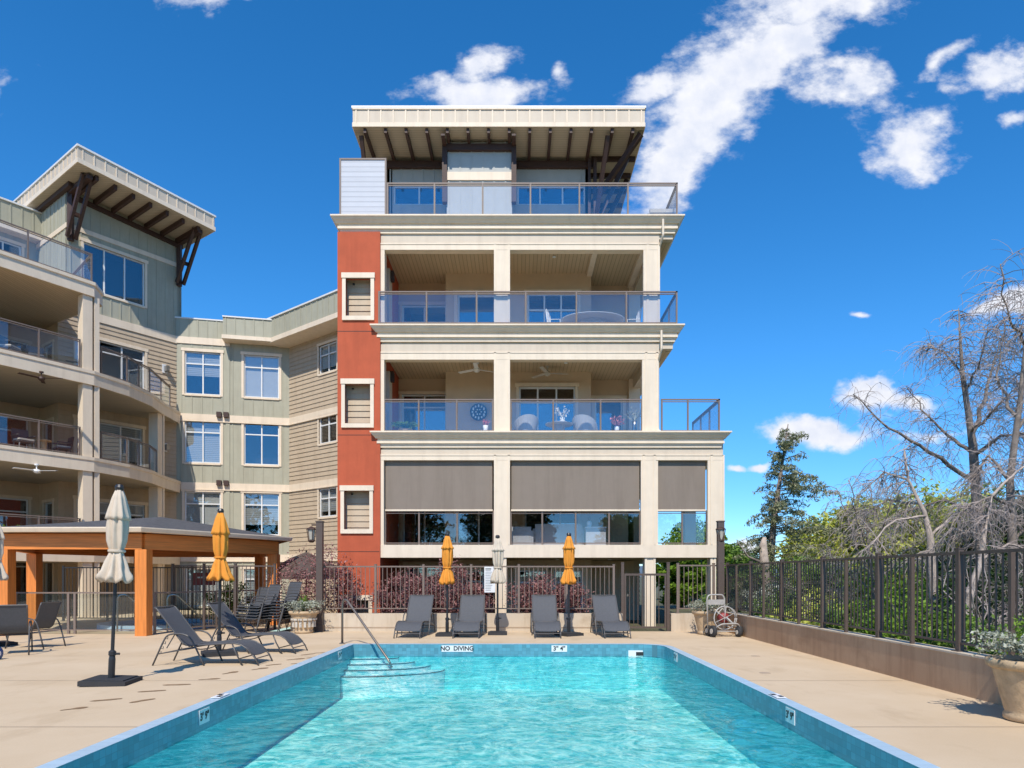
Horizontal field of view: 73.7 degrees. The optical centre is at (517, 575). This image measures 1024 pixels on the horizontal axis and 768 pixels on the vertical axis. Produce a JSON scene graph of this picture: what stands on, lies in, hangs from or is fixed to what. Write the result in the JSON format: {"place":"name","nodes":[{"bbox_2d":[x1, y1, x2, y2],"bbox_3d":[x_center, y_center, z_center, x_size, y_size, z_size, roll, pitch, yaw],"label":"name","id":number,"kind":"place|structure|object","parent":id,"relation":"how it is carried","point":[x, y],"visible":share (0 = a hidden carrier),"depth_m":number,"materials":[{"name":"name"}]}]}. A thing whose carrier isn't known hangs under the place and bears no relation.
{"place":"outdoors","nodes":[
{"label":"outdoors","id":0,"kind":"place"},
{"bbox_2d":[0,610,1023,767],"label":"deck","id":1,"kind":"structure","parent":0,"point":[50,710],"depth_m":9.66,"materials":[{"name":"concrete"}]},
{"bbox_2d":[0,604,32,654],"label":"sling chair","id":2,"kind":"object","parent":1,"relation":"on","point":[13,620],"visible":1,"depth_m":13.41,"materials":[{"name":"grey fabric"}]},
{"bbox_2d":[5,601,65,648],"bbox_3d":[-10.447,1.055,14.809,0.904,0.995,0.645,0,0,5],"label":"sling chair","id":3,"kind":"object","parent":1,"relation":"on","point":[47,614],"visible":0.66,"depth_m":14.78,"materials":[{"name":"grey fabric"}]},
{"bbox_2d":[16,592,134,633],"bbox_3d":[-11.757,0.990,18.300,3.450,1.120,0.050,0,0,0],"label":"glass enclosure","id":4,"kind":"object","parent":1,"relation":"on","point":[74,629],"visible":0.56,"depth_m":18.27,"materials":[{"name":"beige metal"}]},
{"bbox_2d":[77,484,142,686],"bbox_3d":[-5.809,0.111,9.858,0.620,2.880,0.620,2,0,-8],"label":"patio umbrella","id":5,"kind":"object","parent":1,"relation":"on","point":[115,570],"visible":1,"depth_m":9.77,"materials":[{"name":"white fabric"}]},
{"bbox_2d":[0,517,292,635],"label":"pergola","id":6,"kind":"object","parent":1,"relation":"on","point":[149,539],"visible":0.84,"depth_m":18.26,"materials":[{"name":"wood"}]},
{"bbox_2d":[61,566,237,620],"bbox_3d":[-12.550,0.588,23.300,6.040,1.885,0.140,0,0,0],"label":"metal fence","id":7,"kind":"object","parent":1,"relation":"on","point":[107,618],"visible":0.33,"depth_m":23.29,"materials":[{"name":"black metal"}]},
{"bbox_2d":[97,594,217,630],"bbox_3d":[-10.838,1.022,20.913,3.623,1.055,3.674,0,0,0],"label":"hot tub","id":8,"kind":"object","parent":1,"relation":"on","point":[130,624],"visible":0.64,"depth_m":19.61,"materials":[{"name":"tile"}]},
{"bbox_2d":[152,605,272,665],"bbox_3d":[-5.385,1.046,12.126,1.865,1.021,0.719,0,0,2],"label":"sun lounger","id":9,"kind":"object","parent":1,"relation":"on","point":[181,628],"visible":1,"depth_m":12.11,"materials":[{"name":"grey fabric"}]},
{"bbox_2d":[201,508,237,656],"bbox_3d":[-5.846,0.110,13.407,0.620,2.880,0.620,1,0,-29],"label":"patio umbrella","id":10,"kind":"object","parent":1,"relation":"on","point":[220,568],"visible":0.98,"depth_m":13.32,"materials":[{"name":"orange fabric"}]},
{"bbox_2d":[171,564,275,628],"bbox_3d":[-8.435,0.588,19.600,3.070,1.885,0.140,0,0,0],"label":"metal fence","id":11,"kind":"object","parent":1,"relation":"on","point":[234,566],"visible":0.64,"depth_m":19.59,"materials":[{"name":"black metal"}]},
{"bbox_2d":[202,580,256,621],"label":"green shrub","id":12,"kind":"object","parent":1,"relation":"on","point":[227,596],"visible":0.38,"depth_m":22.21,"materials":[{"name":"green plant"}]},
{"bbox_2d":[206,602,307,653],"bbox_3d":[-5.304,1.046,13.936,1.865,1.021,0.719,0,0,4],"label":"sun lounger","id":13,"kind":"object","parent":1,"relation":"on","point":[231,623],"visible":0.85,"depth_m":13.96,"materials":[{"name":"grey fabric"}]},
{"bbox_2d":[288,610,318,633],"bbox_3d":[-5.806,1.248,18.550,0.800,0.605,0.800,0,0,0],"label":"stone planter","id":14,"kind":"object","parent":1,"relation":"on","point":[303,622],"visible":0.97,"depth_m":18.31,"materials":[{"name":"beige stone"}]},
{"bbox_2d":[279,551,336,609],"bbox_3d":[-7.056,0.350,22.800,2.400,2.400,2.400,0,0,0],"label":"brown umbrella","id":15,"kind":"object","parent":1,"relation":"on","point":[301,564],"visible":0.38,"depth_m":22.00,"materials":[{"name":"fabric"}]},
{"bbox_2d":[306,521,324,631],"bbox_3d":[-5.637,0.010,18.980,0.490,3.080,0.300,0,0,0],"label":"lamp post","id":16,"kind":"object","parent":1,"relation":"on","point":[319,535],"visible":0.99,"depth_m":18.91,"materials":[{"name":"brown metal"}]},
{"bbox_2d":[393,595,435,638],"bbox_3d":[-2.684,1.036,17.833,0.748,1.041,1.865,0,0,4],"label":"sun lounger","id":17,"kind":"object","parent":1,"relation":"on","point":[419,612],"visible":1,"depth_m":18.32,"materials":[{"name":"grey fabric"}]},
{"bbox_2d":[435,532,458,636],"bbox_3d":[-1.826,0.210,17.700,0.550,2.680,0.550,0,0,0],"label":"patio umbrella","id":18,"kind":"object","parent":1,"relation":"on","point":[447,575],"visible":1,"depth_m":17.63,"materials":[{"name":"orange fabric"}]},
{"bbox_2d":[290,613,621,630],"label":"planter wall","id":19,"kind":"structure","parent":1,"relation":"on","point":[507,621],"depth_m":19.10,"materials":[{"name":"concrete"}]},
{"bbox_2d":[324,566,373,608],"bbox_3d":[-4.826,0.357,19.230,1.580,1.385,0.140,0,0,0],"label":"metal fence","id":20,"kind":"object","parent":19,"relation":"on","point":[347,586],"visible":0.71,"depth_m":19.22,"materials":[{"name":"black metal"}]},
{"bbox_2d":[374,564,614,612],"bbox_3d":[-0.647,0.357,19.230,6.845,1.385,0.140,0,0,0],"label":"metal fence","id":21,"kind":"object","parent":19,"relation":"on","point":[423,566],"visible":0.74,"depth_m":19.22,"materials":[{"name":"black metal"}]},
{"bbox_2d":[452,595,486,638],"bbox_3d":[-1.252,1.036,17.831,0.748,1.041,1.865,0,0,2],"label":"sun lounger","id":22,"kind":"object","parent":1,"relation":"on","point":[472,614],"visible":1,"depth_m":18.32,"materials":[{"name":"grey fabric"}]},
{"bbox_2d":[35,643,939,767],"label":"pool coping","id":23,"kind":"object","parent":1,"relation":"on","point":[858,734],"visible":0.93,"depth_m":7.46,"materials":[{"name":"tile"}]},
{"bbox_2d":[128,657,855,767],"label":"pool basin","id":24,"kind":"object","parent":1,"relation":"in","point":[612,746],"visible":0.87,"depth_m":11.20,"materials":[{"name":"paint"}]},
{"bbox_2d":[130,656,839,767],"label":"pool water","id":25,"kind":"structure","parent":24,"relation":"in","point":[506,705],"depth_m":9.79,"materials":[{"name":"teal liquid"}]},
{"bbox_2d":[56,644,918,767],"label":"pool wall tiles","id":26,"kind":"object","parent":24,"relation":"on","point":[840,744],"visible":0.96,"depth_m":9.05,"materials":[{"name":"blue tile"}]},
{"bbox_2d":[488,535,506,634],"bbox_3d":[-0.530,0.230,18.100,0.500,2.640,0.500,0,0,0],"label":"patio umbrella","id":27,"kind":"object","parent":1,"relation":"on","point":[497,577],"visible":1,"depth_m":18.02,"materials":[{"name":"white fabric"}]},
{"bbox_2d":[530,595,561,638],"bbox_3d":[0.736,1.036,17.831,0.748,1.041,1.865,0,0,-1],"label":"sun lounger","id":28,"kind":"object","parent":1,"relation":"on","point":[544,616],"visible":1,"depth_m":18.32,"materials":[{"name":"grey fabric"}]},
{"bbox_2d":[554,533,583,636],"bbox_3d":[1.335,0.210,17.800,0.550,2.680,0.550,0,0,-36],"label":"patio umbrella","id":29,"kind":"object","parent":1,"relation":"on","point":[568,575],"visible":1,"depth_m":17.72,"materials":[{"name":"fabric"}]},
{"bbox_2d":[590,595,630,638],"bbox_3d":[2.424,1.036,17.833,0.748,1.041,1.865,0,0,-4],"label":"sun lounger","id":30,"kind":"object","parent":1,"relation":"on","point":[605,612],"visible":1,"depth_m":18.32,"materials":[{"name":"grey fabric"}]},
{"bbox_2d":[620,562,669,630],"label":"metal gate","id":31,"kind":"structure","parent":1,"relation":"on","point":[666,586],"depth_m":19.21,"materials":[{"name":"metal"}]},
{"bbox_2d":[670,613,697,630],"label":"planter wall","id":32,"kind":"structure","parent":1,"relation":"on","point":[682,621],"depth_m":19.10,"materials":[{"name":"concrete"}]},
{"bbox_2d":[676,563,725,612],"bbox_3d":[5.144,0.343,19.230,1.411,1.415,0.140,0,0,0],"label":"metal fence","id":33,"kind":"object","parent":32,"relation":"on","point":[713,565],"visible":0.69,"depth_m":19.22,"materials":[{"name":"black metal"}]},
{"bbox_2d":[692,610,720,634],"bbox_3d":[5.020,1.238,18.150,0.760,0.625,0.760,0,0,0],"label":"stone planter","id":34,"kind":"object","parent":1,"relation":"on","point":[700,616],"visible":0.71,"depth_m":17.92,"materials":[{"name":"beige stone"}]},
{"bbox_2d":[715,521,725,630],"bbox_3d":[5.634,0.010,18.930,0.300,3.080,0.300,0,0,0],"label":"lamp post","id":35,"kind":"object","parent":1,"relation":"on","point":[720,529],"visible":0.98,"depth_m":18.86,"materials":[{"name":"brown metal"}]},
{"bbox_2d":[704,594,742,636],"bbox_3d":[5.291,1.007,17.515,0.908,1.086,0.699,0,0,-14],"label":"hose reel cart","id":36,"kind":"object","parent":1,"relation":"on","point":[723,618],"visible":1,"depth_m":17.42,"materials":[{"name":"metal"}]},
{"bbox_2d":[985,655,1023,723],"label":"stone planter","id":37,"kind":"object","parent":1,"relation":"on","point":[1008,671],"visible":0.94,"depth_m":7.22,"materials":[{"name":"beige stone"}]},
{"bbox_2d":[964,629,1023,660],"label":"silver plant","id":38,"kind":"object","parent":37,"relation":"in","point":[1010,644],"visible":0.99,"depth_m":7.37,"materials":[{"name":"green plant"}]},
{"bbox_2d":[0,0,1023,630],"label":"sky","id":39,"kind":"structure","parent":0,"point":[840,168],"materials":[{"name":"blue"}]},
{"bbox_2d":[178,577,1021,654],"bbox_3d":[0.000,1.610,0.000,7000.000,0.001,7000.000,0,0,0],"label":"ground","id":40,"kind":"structure","parent":0,"point":[661,615],"depth_m":30.96,"materials":[{"name":"beige concrete"}]},
{"bbox_2d":[0,143,336,616],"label":"apartment wing","id":41,"kind":"structure","parent":40,"relation":"on","point":[154,403],"depth_m":30.86,"materials":[{"name":"beige paint"}]},
{"bbox_2d":[0,494,31,526],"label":"balcony door","id":42,"kind":"structure","parent":41,"relation":"in","point":[19,505],"depth_m":29.76,"materials":[{"name":"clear glass"}]},
{"bbox_2d":[0,412,31,448],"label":"balcony door","id":43,"kind":"structure","parent":41,"relation":"in","point":[6,423],"depth_m":29.73,"materials":[{"name":"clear glass"}]},
{"bbox_2d":[16,563,25,604],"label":"balcony door","id":44,"kind":"structure","parent":41,"relation":"in","point":[20,567],"depth_m":30.21,"materials":[{"name":"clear glass"}]},
{"bbox_2d":[43,563,53,601],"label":"balcony door","id":45,"kind":"structure","parent":41,"relation":"in","point":[49,568],"depth_m":29.50,"materials":[{"name":"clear glass"}]},
{"bbox_2d":[80,237,148,308],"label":"window","id":46,"kind":"structure","parent":41,"relation":"in","point":[121,278],"depth_m":31.22,"materials":[{"name":"blue glass"}]},
{"bbox_2d":[100,419,145,466],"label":"window","id":47,"kind":"structure","parent":41,"relation":"in","point":[114,448],"depth_m":30.78,"materials":[{"name":"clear glass"}]},
{"bbox_2d":[100,337,148,389],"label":"window","id":48,"kind":"structure","parent":41,"relation":"in","point":[114,365],"depth_m":31.44,"materials":[{"name":"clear glass"}]},
{"bbox_2d":[100,499,148,519],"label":"window","id":49,"kind":"structure","parent":41,"relation":"in","point":[137,510],"depth_m":31.13,"materials":[{"name":"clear glass"}]},
{"bbox_2d":[181,488,223,524],"bbox_3d":[-15.162,-3.050,32.905,1.912,2.280,0.220,0,0,-12],"label":"window","id":50,"kind":"structure","parent":41,"relation":"in","point":[198,506],"depth_m":32.94,"materials":[{"name":"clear glass"}]},
{"bbox_2d":[181,416,223,464],"bbox_3d":[-15.162,-6.490,32.905,1.912,2.280,0.220,0,0,-12],"label":"window","id":51,"kind":"structure","parent":41,"relation":"in","point":[202,442],"depth_m":32.95,"materials":[{"name":"clear glass"}]},
{"bbox_2d":[181,347,223,396],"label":"window","id":52,"kind":"structure","parent":41,"relation":"in","point":[202,372],"depth_m":33.01,"materials":[{"name":"blue glass"}]},
{"bbox_2d":[240,490,281,535],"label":"window","id":53,"kind":"structure","parent":41,"relation":"in","point":[260,511],"depth_m":33.55,"materials":[{"name":"clear glass"}]},
{"bbox_2d":[240,419,281,466],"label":"window","id":54,"kind":"structure","parent":41,"relation":"in","point":[260,444],"depth_m":34.38,"materials":[{"name":"clear glass"}]},
{"bbox_2d":[240,351,281,399],"bbox_3d":[-12.545,-9.780,33.476,1.931,2.280,0.220,0,0,-12],"label":"window","id":55,"kind":"structure","parent":41,"relation":"in","point":[260,374],"depth_m":33.52,"materials":[{"name":"clear glass"}]},
{"bbox_2d":[317,484,336,518],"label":"window","id":56,"kind":"structure","parent":41,"relation":"in","point":[328,495],"depth_m":32.06,"materials":[{"name":"white glass"}]},
{"bbox_2d":[317,409,336,445],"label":"window","id":57,"kind":"structure","parent":41,"relation":"in","point":[329,425],"depth_m":32.25,"materials":[{"name":"white glass"}]},
{"bbox_2d":[317,337,336,375],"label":"window","id":58,"kind":"structure","parent":41,"relation":"in","point":[328,353],"depth_m":32.01,"materials":[{"name":"white glass"}]},
{"bbox_2d":[266,542,364,621],"bbox_3d":[-6.138,0.219,20.660,3.074,2.586,2.882,0,0,0],"label":"purple shrub","id":59,"kind":"object","parent":40,"relation":"on","point":[313,590],"visible":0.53,"depth_m":20.60,"materials":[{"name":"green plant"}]},
{"bbox_2d":[335,570,364,612],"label":"purple shrub","id":60,"kind":"object","parent":40,"relation":"on","point":[352,602],"visible":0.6,"depth_m":20.34,"materials":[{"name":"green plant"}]},
{"bbox_2d":[366,567,444,612],"bbox_3d":[-3.256,0.611,20.259,2.369,1.804,2.356,0,0,-40],"label":"purple shrub","id":61,"kind":"object","parent":40,"relation":"on","point":[404,596],"visible":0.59,"depth_m":20.06,"materials":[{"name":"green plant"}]},
{"bbox_2d":[427,555,479,612],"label":"purple shrub","id":62,"kind":"object","parent":40,"relation":"on","point":[458,570],"visible":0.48,"depth_m":20.38,"materials":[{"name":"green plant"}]},
{"bbox_2d":[444,580,494,612],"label":"purple shrub","id":63,"kind":"object","parent":40,"relation":"on","point":[476,590],"visible":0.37,"depth_m":20.02,"materials":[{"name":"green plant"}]},
{"bbox_2d":[330,105,731,625],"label":"apartment building","id":64,"kind":"structure","parent":40,"relation":"on","point":[484,236],"depth_m":21.40,"materials":[{"name":"paint"}]},
{"bbox_2d":[394,186,442,204],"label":"clerestory window","id":65,"kind":"structure","parent":64,"relation":"in","point":[406,195],"depth_m":27.09,"materials":[{"name":"glass"}]},
{"bbox_2d":[398,302,445,321],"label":"balcony door","id":66,"kind":"structure","parent":64,"relation":"in","point":[408,313],"depth_m":25.25,"materials":[{"name":"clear glass"}]},
{"bbox_2d":[398,391,445,429],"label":"balcony door","id":67,"kind":"structure","parent":64,"relation":"in","point":[432,414],"depth_m":25.61,"materials":[{"name":"clear glass"}]},
{"bbox_2d":[400,512,445,544],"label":"balcony door","id":68,"kind":"structure","parent":64,"relation":"in","point":[432,526],"depth_m":25.61,"materials":[{"name":"clear glass"}]},
{"bbox_2d":[403,562,445,612],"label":"ground door","id":69,"kind":"structure","parent":64,"relation":"in","point":[427,569],"depth_m":25.61,"materials":[{"name":"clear glass"}]},
{"bbox_2d":[453,290,493,321],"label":"window","id":70,"kind":"structure","parent":64,"relation":"in","point":[464,305],"depth_m":24.81,"materials":[{"name":"blue glass"}]},
{"bbox_2d":[454,484,493,544],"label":"window","id":71,"kind":"structure","parent":64,"relation":"in","point":[472,528],"depth_m":24.81,"materials":[{"name":"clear glass"}]},
{"bbox_2d":[512,527,532,544],"bbox_3d":[0.116,-1.280,22.400,0.785,0.620,0.800,0,0,0],"label":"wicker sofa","id":72,"kind":"object","parent":64,"relation":"in","point":[522,534],"visible":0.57,"depth_m":22.00,"materials":[{"name":"wicker"}]},
{"bbox_2d":[513,567,550,612],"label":"ground window","id":73,"kind":"structure","parent":64,"relation":"in","point":[528,570],"depth_m":23.75,"materials":[{"name":"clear glass"}]},
{"bbox_2d":[515,383,578,429],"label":"balcony door","id":74,"kind":"structure","parent":64,"relation":"in","point":[542,410],"depth_m":24.81,"materials":[{"name":"blue glass"}]},
{"bbox_2d":[522,512,579,530],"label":"balcony door","id":75,"kind":"structure","parent":64,"relation":"in","point":[528,520],"depth_m":24.81,"materials":[{"name":"glass"}]},
{"bbox_2d":[517,186,584,204],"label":"clerestory window","id":76,"kind":"structure","parent":64,"relation":"in","point":[540,195],"depth_m":27.09,"materials":[{"name":"glass"}]},
{"bbox_2d":[524,289,581,321],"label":"balcony door","id":77,"kind":"structure","parent":64,"relation":"in","point":[558,306],"depth_m":24.58,"materials":[{"name":"glass"}]},
{"bbox_2d":[533,524,583,544],"bbox_3d":[1.327,-1.330,22.600,1.650,0.720,0.800,0,0,0],"label":"wicker sofa","id":78,"kind":"object","parent":64,"relation":"on","point":[554,533],"visible":0.73,"depth_m":22.20,"materials":[{"name":"grey wicker"}]},
{"bbox_2d":[549,567,586,612],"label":"ground window","id":79,"kind":"structure","parent":64,"relation":"in","point":[577,570],"depth_m":23.75,"materials":[{"name":"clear glass"}]},
{"bbox_2d":[561,311,624,321],"bbox_3d":[2.469,-8.040,22.400,2.088,0.740,1.440,0,0,0],"label":"balcony table","id":80,"kind":"object","parent":64,"relation":"on","point":[595,316],"visible":0.56,"depth_m":22.10,"materials":[{"name":"wicker"}]},
{"bbox_2d":[584,527,606,544],"bbox_3d":[2.513,-1.275,22.100,0.680,0.610,0.440,0,0,0],"label":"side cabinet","id":81,"kind":"object","parent":64,"relation":"in","point":[595,534],"visible":0.82,"depth_m":21.90,"materials":[{"name":"wood"}]},
{"bbox_2d":[591,395,626,429],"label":"balcony door","id":82,"kind":"structure","parent":64,"relation":"in","point":[609,410],"depth_m":25.81,"materials":[{"name":"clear glass"}]},
{"bbox_2d":[505,572,571,612],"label":"purple shrub","id":83,"kind":"object","parent":40,"relation":"on","point":[529,594],"visible":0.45,"depth_m":20.10,"materials":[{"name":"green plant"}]},
{"bbox_2d":[556,583,594,612],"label":"purple shrub","id":84,"kind":"object","parent":40,"relation":"on","point":[579,605],"visible":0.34,"depth_m":20.46,"materials":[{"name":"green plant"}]},
{"bbox_2d":[656,537,705,607],"bbox_3d":[8.030,-0.004,34.050,3.265,3.957,3.076,0,0,0],"label":"leafy tree","id":85,"kind":"object","parent":40,"relation":"on","point":[683,586],"visible":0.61,"depth_m":33.36,"materials":[{"name":"green plant"}]},
{"bbox_2d":[661,516,732,600],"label":"leafy tree","id":86,"kind":"object","parent":40,"relation":"on","point":[701,536],"visible":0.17,"depth_m":43.35,"materials":[{"name":"green plant"}]},
{"bbox_2d":[702,543,758,596],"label":"leafy tree","id":87,"kind":"object","parent":40,"relation":"on","point":[734,550],"visible":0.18,"depth_m":50.90,"materials":[{"name":"green plant"}]},
{"bbox_2d":[753,554,840,618],"bbox_3d":[10.689,0.529,26.093,3.538,2.764,3.775,0,0,0],"label":"wild shrub","id":88,"kind":"object","parent":40,"relation":"on","point":[796,556],"visible":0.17,"depth_m":25.99,"materials":[{"name":"green plant"}]},
{"bbox_2d":[731,425,888,605],"bbox_3d":[12.716,-2.419,30.331,7.468,8.979,6.003,0,0,45],"label":"conifer tree","id":89,"kind":"object","parent":40,"relation":"on","point":[779,504],"visible":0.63,"depth_m":30.67,"materials":[{"name":"green plant"}]},
{"bbox_2d":[775,511,869,598],"bbox_3d":[16.215,-0.778,36.001,5.103,5.505,5.041,0,0,-36],"label":"leafy tree","id":90,"kind":"object","parent":40,"relation":"on","point":[791,543],"visible":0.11,"depth_m":36.05,"materials":[{"name":"green plant"}]},
{"bbox_2d":[811,599,897,634],"bbox_3d":[6.967,1.169,14.502,1.842,1.488,1.960,0,0,0],"label":"wild shrub","id":91,"kind":"object","parent":40,"relation":"on","point":[839,627],"visible":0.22,"depth_m":14.10,"materials":[{"name":"green plant"}]},
{"bbox_2d":[726,612,1002,705],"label":"side wall","id":92,"kind":"structure","parent":40,"relation":"on","point":[967,674],"depth_m":10.67,"materials":[{"name":"concrete"}]},
{"bbox_2d":[726,548,1023,654],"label":"metal fence","id":93,"kind":"object","parent":92,"relation":"on","point":[959,642],"visible":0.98,"depth_m":11.01,"materials":[{"name":"black metal"}]},
{"bbox_2d":[800,492,939,601],"bbox_3d":[15.674,-0.830,29.886,5.559,5.610,5.543,0,0,44],"label":"leafy tree","id":94,"kind":"object","parent":40,"relation":"on","point":[837,525],"visible":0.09,"depth_m":29.68,"materials":[{"name":"green plant"}]},
{"bbox_2d":[801,460,947,624],"bbox_3d":[9.140,-0.531,16.846,4.037,4.253,2.978,0,0,0],"label":"bare tree","id":95,"kind":"object","parent":40,"relation":"on","point":[854,507],"visible":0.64,"depth_m":17.01,"materials":[{"name":"grey plant"}]},
{"bbox_2d":[836,548,943,623],"bbox_3d":[11.824,0.493,22.133,3.782,2.840,3.519,0,0,0],"label":"wild shrub","id":96,"kind":"object","parent":40,"relation":"on","point":[897,580],"visible":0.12,"depth_m":21.76,"materials":[{"name":"green plant"}]},
{"bbox_2d":[843,560,954,640],"bbox_3d":[9.372,0.743,16.931,2.770,2.340,2.498,0,0,16],"label":"wild shrub","id":97,"kind":"object","parent":40,"relation":"on","point":[919,586],"visible":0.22,"depth_m":16.81,"materials":[{"name":"green plant"}]},
{"bbox_2d":[853,587,978,647],"bbox_3d":[7.398,1.057,12.578,2.160,1.710,2.216,0,0,0],"label":"wild shrub","id":98,"kind":"object","parent":40,"relation":"on","point":[887,635],"visible":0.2,"depth_m":12.75,"materials":[{"name":"green plant"}]},
{"bbox_2d":[833,436,1019,612],"bbox_3d":[8.729,-0.801,15.582,5.515,4.421,2.728,0,0,-24],"label":"bare tree","id":99,"kind":"object","parent":40,"relation":"on","point":[930,539],"visible":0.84,"depth_m":15.05,"materials":[{"name":"grey plant"}]},
{"bbox_2d":[830,308,1023,630],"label":"bare tree","id":100,"kind":"object","parent":40,"relation":"on","point":[972,446],"visible":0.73,"depth_m":17.43,"materials":[{"name":"grey plant"}]},
{"bbox_2d":[859,477,1006,606],"bbox_3d":[16.656,-0.953,27.156,5.358,5.856,4.894,0,0,-37],"label":"leafy tree","id":101,"kind":"object","parent":40,"relation":"on","point":[927,499],"visible":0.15,"depth_m":26.65,"materials":[{"name":"green plant"}]},
{"bbox_2d":[902,605,1007,654],"bbox_3d":[7.185,1.178,10.761,1.658,1.467,1.772,0,0,-14],"label":"wild shrub","id":102,"kind":"object","parent":40,"relation":"on","point":[970,648],"visible":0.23,"depth_m":10.86,"materials":[{"name":"green plant"}]},
{"bbox_2d":[896,448,1023,611],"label":"bare tree","id":103,"kind":"object","parent":40,"relation":"on","point":[985,525],"visible":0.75,"depth_m":13.13,"materials":[{"name":"grey plant"}]},
{"bbox_2d":[918,523,1022,654],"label":"dry brush","id":104,"kind":"object","parent":40,"relation":"on","point":[998,618],"visible":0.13,"depth_m":12.12,"materials":[{"name":"green plant"}]},
{"bbox_2d":[923,566,1022,642],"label":"wild shrub","id":105,"kind":"object","parent":40,"relation":"on","point":[985,598],"visible":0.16,"depth_m":13.94,"materials":[{"name":"green plant"}]},
{"bbox_2d":[925,539,1022,629],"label":"wild shrub","id":106,"kind":"object","parent":40,"relation":"on","point":[992,566],"visible":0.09,"depth_m":18.64,"materials":[{"name":"green plant"}]},
{"bbox_2d":[931,239,1023,639],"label":"bare tree","id":107,"kind":"object","parent":40,"relation":"on","point":[1010,509],"visible":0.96,"depth_m":13.95,"materials":[{"name":"grey plant"}]},
{"bbox_2d":[938,490,1023,620],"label":"leafy tree","id":108,"kind":"object","parent":40,"relation":"on","point":[1019,538],"visible":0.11,"depth_m":23.89,"materials":[{"name":"green plant"}]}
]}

